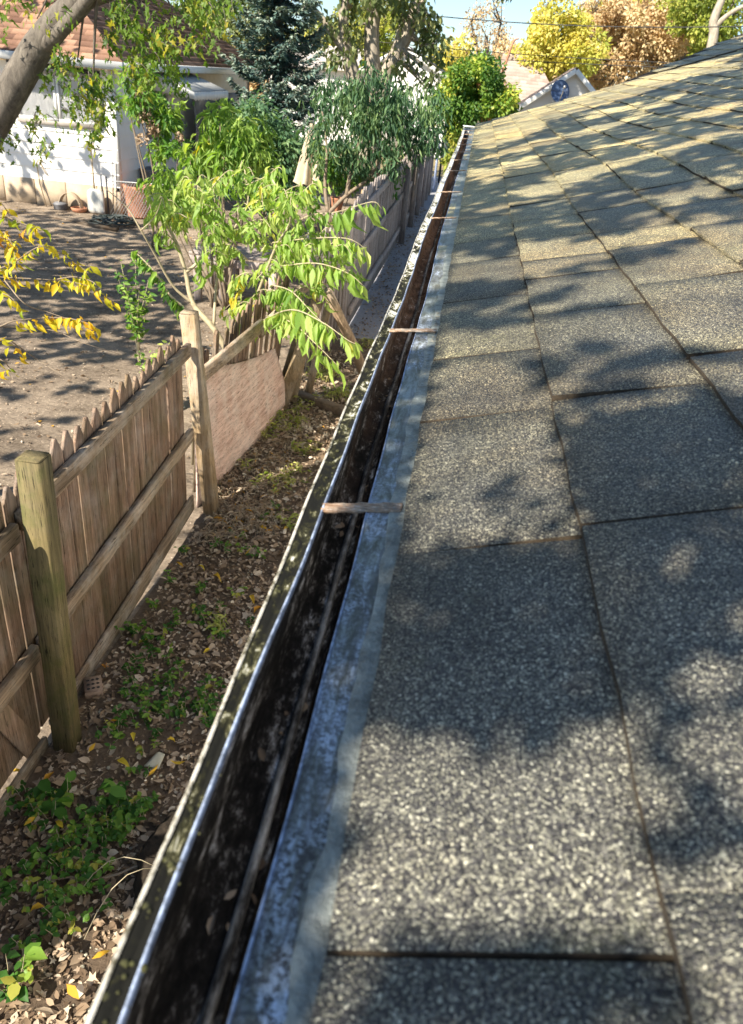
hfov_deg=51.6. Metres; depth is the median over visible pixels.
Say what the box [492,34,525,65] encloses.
autumn tree
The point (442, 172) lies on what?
ground
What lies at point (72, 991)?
yellow fallen leaves
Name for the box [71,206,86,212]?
clay saucer
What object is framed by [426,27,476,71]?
autumn tree
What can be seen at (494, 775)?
shingled house
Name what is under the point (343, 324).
prop log
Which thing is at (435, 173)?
gate panel
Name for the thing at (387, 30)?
autumn tree
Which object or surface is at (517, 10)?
sky
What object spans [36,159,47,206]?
bent cane
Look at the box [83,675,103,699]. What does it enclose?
cored brick
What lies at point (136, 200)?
clay planter
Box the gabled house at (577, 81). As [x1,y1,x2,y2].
[517,67,595,111]
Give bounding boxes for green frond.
[131,250,194,464]
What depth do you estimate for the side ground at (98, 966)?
3.64 m
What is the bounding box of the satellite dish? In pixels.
[551,80,568,101]
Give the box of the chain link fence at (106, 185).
[105,176,209,220]
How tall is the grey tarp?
1.419 m
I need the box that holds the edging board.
[15,211,118,230]
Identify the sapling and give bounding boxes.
[104,160,387,390]
[109,258,156,365]
[134,340,169,372]
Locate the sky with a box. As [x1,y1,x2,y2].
[165,0,742,77]
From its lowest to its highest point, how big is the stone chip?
0.035 m
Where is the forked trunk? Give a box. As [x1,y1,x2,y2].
[706,0,742,47]
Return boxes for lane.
[349,176,441,339]
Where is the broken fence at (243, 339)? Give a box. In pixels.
[193,261,330,492]
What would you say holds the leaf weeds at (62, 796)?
on the side ground at (98, 966)
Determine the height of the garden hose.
0.127 m
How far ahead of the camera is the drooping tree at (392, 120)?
11.43 m
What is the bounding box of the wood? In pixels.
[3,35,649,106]
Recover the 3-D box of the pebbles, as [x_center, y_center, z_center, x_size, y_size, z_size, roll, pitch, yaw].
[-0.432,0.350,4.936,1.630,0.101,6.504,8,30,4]
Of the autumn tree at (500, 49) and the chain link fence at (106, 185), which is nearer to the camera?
the chain link fence at (106, 185)
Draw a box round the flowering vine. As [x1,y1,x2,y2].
[113,53,194,248]
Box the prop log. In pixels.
[323,287,364,373]
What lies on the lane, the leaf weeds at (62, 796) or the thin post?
the thin post
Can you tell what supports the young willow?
on the yard ground at (59, 391)
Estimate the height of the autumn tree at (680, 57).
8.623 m
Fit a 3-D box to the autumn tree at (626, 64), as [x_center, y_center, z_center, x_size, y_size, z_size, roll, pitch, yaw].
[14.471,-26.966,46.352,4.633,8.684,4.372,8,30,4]
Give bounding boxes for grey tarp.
[192,92,237,154]
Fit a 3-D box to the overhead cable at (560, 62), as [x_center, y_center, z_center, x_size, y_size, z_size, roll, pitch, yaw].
[6.029,-14.163,24.118,14.550,0.572,0.021,14,31,14]
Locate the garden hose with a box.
[59,214,137,225]
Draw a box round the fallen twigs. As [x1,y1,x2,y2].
[51,418,339,880]
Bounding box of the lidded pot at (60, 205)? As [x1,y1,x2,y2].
[53,200,67,209]
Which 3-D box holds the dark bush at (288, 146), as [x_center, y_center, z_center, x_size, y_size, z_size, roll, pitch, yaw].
[-2.056,-6.421,14.034,2.728,2.428,2.002,8,30,4]
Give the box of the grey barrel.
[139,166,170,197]
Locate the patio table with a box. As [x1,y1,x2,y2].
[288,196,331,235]
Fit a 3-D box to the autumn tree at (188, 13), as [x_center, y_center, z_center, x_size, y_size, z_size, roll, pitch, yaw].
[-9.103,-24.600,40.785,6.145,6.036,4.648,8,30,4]
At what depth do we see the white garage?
29.71 m
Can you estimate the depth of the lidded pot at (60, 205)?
14.52 m
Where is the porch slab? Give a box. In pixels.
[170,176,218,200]
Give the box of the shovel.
[87,145,104,213]
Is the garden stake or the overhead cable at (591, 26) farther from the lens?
the overhead cable at (591, 26)
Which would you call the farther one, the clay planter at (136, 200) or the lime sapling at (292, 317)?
the clay planter at (136, 200)
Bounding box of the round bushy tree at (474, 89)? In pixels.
[428,38,523,142]
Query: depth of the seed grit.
0.78 m
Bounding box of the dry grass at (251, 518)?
[199,413,327,545]
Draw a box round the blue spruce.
[216,0,330,154]
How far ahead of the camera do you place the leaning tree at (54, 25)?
8.01 m
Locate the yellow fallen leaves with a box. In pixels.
[13,449,318,998]
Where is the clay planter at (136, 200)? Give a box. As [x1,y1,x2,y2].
[122,183,153,217]
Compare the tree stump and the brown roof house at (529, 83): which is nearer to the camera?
the tree stump
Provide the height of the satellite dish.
0.716 m
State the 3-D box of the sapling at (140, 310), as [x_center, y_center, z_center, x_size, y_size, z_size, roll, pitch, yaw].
[-2.334,-1.940,7.567,0.451,1.034,0.378,0,30,-9]
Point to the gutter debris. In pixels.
(231, 893)
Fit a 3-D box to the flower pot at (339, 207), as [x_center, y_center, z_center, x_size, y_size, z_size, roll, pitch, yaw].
[-0.603,-5.375,13.416,0.260,0.220,0.260,8,30,4]
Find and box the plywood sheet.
[195,348,284,507]
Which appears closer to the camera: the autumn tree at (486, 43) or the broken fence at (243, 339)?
the broken fence at (243, 339)
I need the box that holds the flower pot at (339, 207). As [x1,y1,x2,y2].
[330,196,343,211]
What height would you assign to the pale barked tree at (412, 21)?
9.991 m
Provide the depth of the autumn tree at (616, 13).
38.98 m
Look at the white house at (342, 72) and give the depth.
30.54 m
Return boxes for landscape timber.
[297,390,344,415]
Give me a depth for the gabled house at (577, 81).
22.31 m
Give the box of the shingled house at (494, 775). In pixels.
[84,33,742,1023]
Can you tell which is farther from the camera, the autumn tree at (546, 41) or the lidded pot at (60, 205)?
the autumn tree at (546, 41)
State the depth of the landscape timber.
7.18 m
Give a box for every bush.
[189,85,308,225]
[297,146,402,231]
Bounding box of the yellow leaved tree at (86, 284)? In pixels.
[0,202,120,379]
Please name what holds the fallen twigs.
on the side ground at (98, 966)
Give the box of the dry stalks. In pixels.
[84,857,152,938]
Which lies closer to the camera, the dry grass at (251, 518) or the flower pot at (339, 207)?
the dry grass at (251, 518)
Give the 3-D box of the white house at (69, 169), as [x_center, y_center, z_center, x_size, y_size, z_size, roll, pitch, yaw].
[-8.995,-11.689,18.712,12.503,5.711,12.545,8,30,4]
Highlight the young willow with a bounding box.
[135,97,280,309]
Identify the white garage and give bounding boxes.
[352,46,446,157]
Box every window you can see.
[17,70,100,129]
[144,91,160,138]
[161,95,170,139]
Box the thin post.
[437,124,445,182]
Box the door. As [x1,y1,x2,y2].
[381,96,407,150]
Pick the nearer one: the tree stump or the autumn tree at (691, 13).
the tree stump
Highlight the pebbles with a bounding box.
[9,384,328,1023]
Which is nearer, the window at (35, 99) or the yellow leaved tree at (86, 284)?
the yellow leaved tree at (86, 284)
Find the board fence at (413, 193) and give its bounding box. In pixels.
[305,136,434,372]
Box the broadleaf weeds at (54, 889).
[0,500,291,1001]
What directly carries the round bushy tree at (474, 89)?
on the lane
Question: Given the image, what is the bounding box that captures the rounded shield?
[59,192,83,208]
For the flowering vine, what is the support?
on the yard ground at (59, 391)
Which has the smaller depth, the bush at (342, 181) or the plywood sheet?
the plywood sheet
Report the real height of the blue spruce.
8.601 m
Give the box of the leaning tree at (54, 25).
[0,0,243,167]
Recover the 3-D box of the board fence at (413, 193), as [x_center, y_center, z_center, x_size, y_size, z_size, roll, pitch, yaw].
[0.533,-5.715,14.095,0.268,1.671,15.030,9,30,5]
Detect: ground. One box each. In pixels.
[0,171,368,823]
[0,338,373,1023]
[83,67,454,339]
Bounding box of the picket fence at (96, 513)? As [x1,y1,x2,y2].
[0,309,219,822]
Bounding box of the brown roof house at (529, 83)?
[501,52,548,104]
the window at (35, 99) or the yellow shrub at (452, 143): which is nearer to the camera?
the window at (35, 99)
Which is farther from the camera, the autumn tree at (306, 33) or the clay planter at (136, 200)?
the autumn tree at (306, 33)
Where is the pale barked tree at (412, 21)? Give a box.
[295,0,511,180]
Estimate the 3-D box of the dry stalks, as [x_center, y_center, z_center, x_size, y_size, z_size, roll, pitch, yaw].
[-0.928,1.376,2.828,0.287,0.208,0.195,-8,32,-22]
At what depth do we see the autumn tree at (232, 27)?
37.30 m
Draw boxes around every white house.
[0,0,264,214]
[269,44,363,144]
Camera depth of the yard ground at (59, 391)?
8.88 m
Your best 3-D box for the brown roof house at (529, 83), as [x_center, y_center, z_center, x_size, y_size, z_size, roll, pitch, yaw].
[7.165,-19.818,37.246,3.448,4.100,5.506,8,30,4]
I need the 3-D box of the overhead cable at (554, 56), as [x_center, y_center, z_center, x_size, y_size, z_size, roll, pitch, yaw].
[6.010,-14.376,24.001,14.521,0.393,0.021,14,31,14]
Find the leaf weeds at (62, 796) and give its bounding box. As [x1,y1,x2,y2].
[0,770,148,1002]
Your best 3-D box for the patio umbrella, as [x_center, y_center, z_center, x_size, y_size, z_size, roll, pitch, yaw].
[-1.042,-5.753,13.452,0.618,2.000,0.634,8,30,4]
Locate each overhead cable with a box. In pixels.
[358,51,659,67]
[361,6,742,27]
[382,42,671,62]
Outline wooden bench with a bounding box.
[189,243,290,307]
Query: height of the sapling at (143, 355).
0.602 m
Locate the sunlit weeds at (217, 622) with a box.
[204,337,374,632]
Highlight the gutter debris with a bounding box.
[206,147,463,933]
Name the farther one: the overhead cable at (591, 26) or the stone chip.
the overhead cable at (591, 26)
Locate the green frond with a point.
(174, 304)
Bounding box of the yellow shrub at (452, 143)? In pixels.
[439,125,457,173]
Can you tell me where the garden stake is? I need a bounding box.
[112,160,113,213]
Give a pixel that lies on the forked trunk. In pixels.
(713, 35)
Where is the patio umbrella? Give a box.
[293,120,322,240]
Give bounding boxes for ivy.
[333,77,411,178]
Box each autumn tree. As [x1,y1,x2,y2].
[172,0,241,33]
[205,0,292,95]
[283,25,337,45]
[315,0,398,67]
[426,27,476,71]
[457,0,515,122]
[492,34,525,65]
[506,0,613,81]
[576,0,661,90]
[587,0,651,84]
[620,0,694,80]
[653,0,742,55]
[654,5,696,58]
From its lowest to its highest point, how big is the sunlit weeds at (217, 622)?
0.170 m
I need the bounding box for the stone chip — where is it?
[144,752,164,769]
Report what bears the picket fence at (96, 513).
on the side ground at (98, 966)
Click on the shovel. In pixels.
(95, 201)
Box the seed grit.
[606,438,742,477]
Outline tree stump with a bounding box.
[133,810,176,909]
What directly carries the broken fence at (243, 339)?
on the side ground at (98, 966)
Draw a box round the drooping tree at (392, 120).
[294,60,453,261]
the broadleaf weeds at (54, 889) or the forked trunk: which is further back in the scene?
the forked trunk
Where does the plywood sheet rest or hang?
on the side ground at (98, 966)
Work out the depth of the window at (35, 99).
13.91 m
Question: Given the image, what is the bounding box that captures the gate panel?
[432,144,439,191]

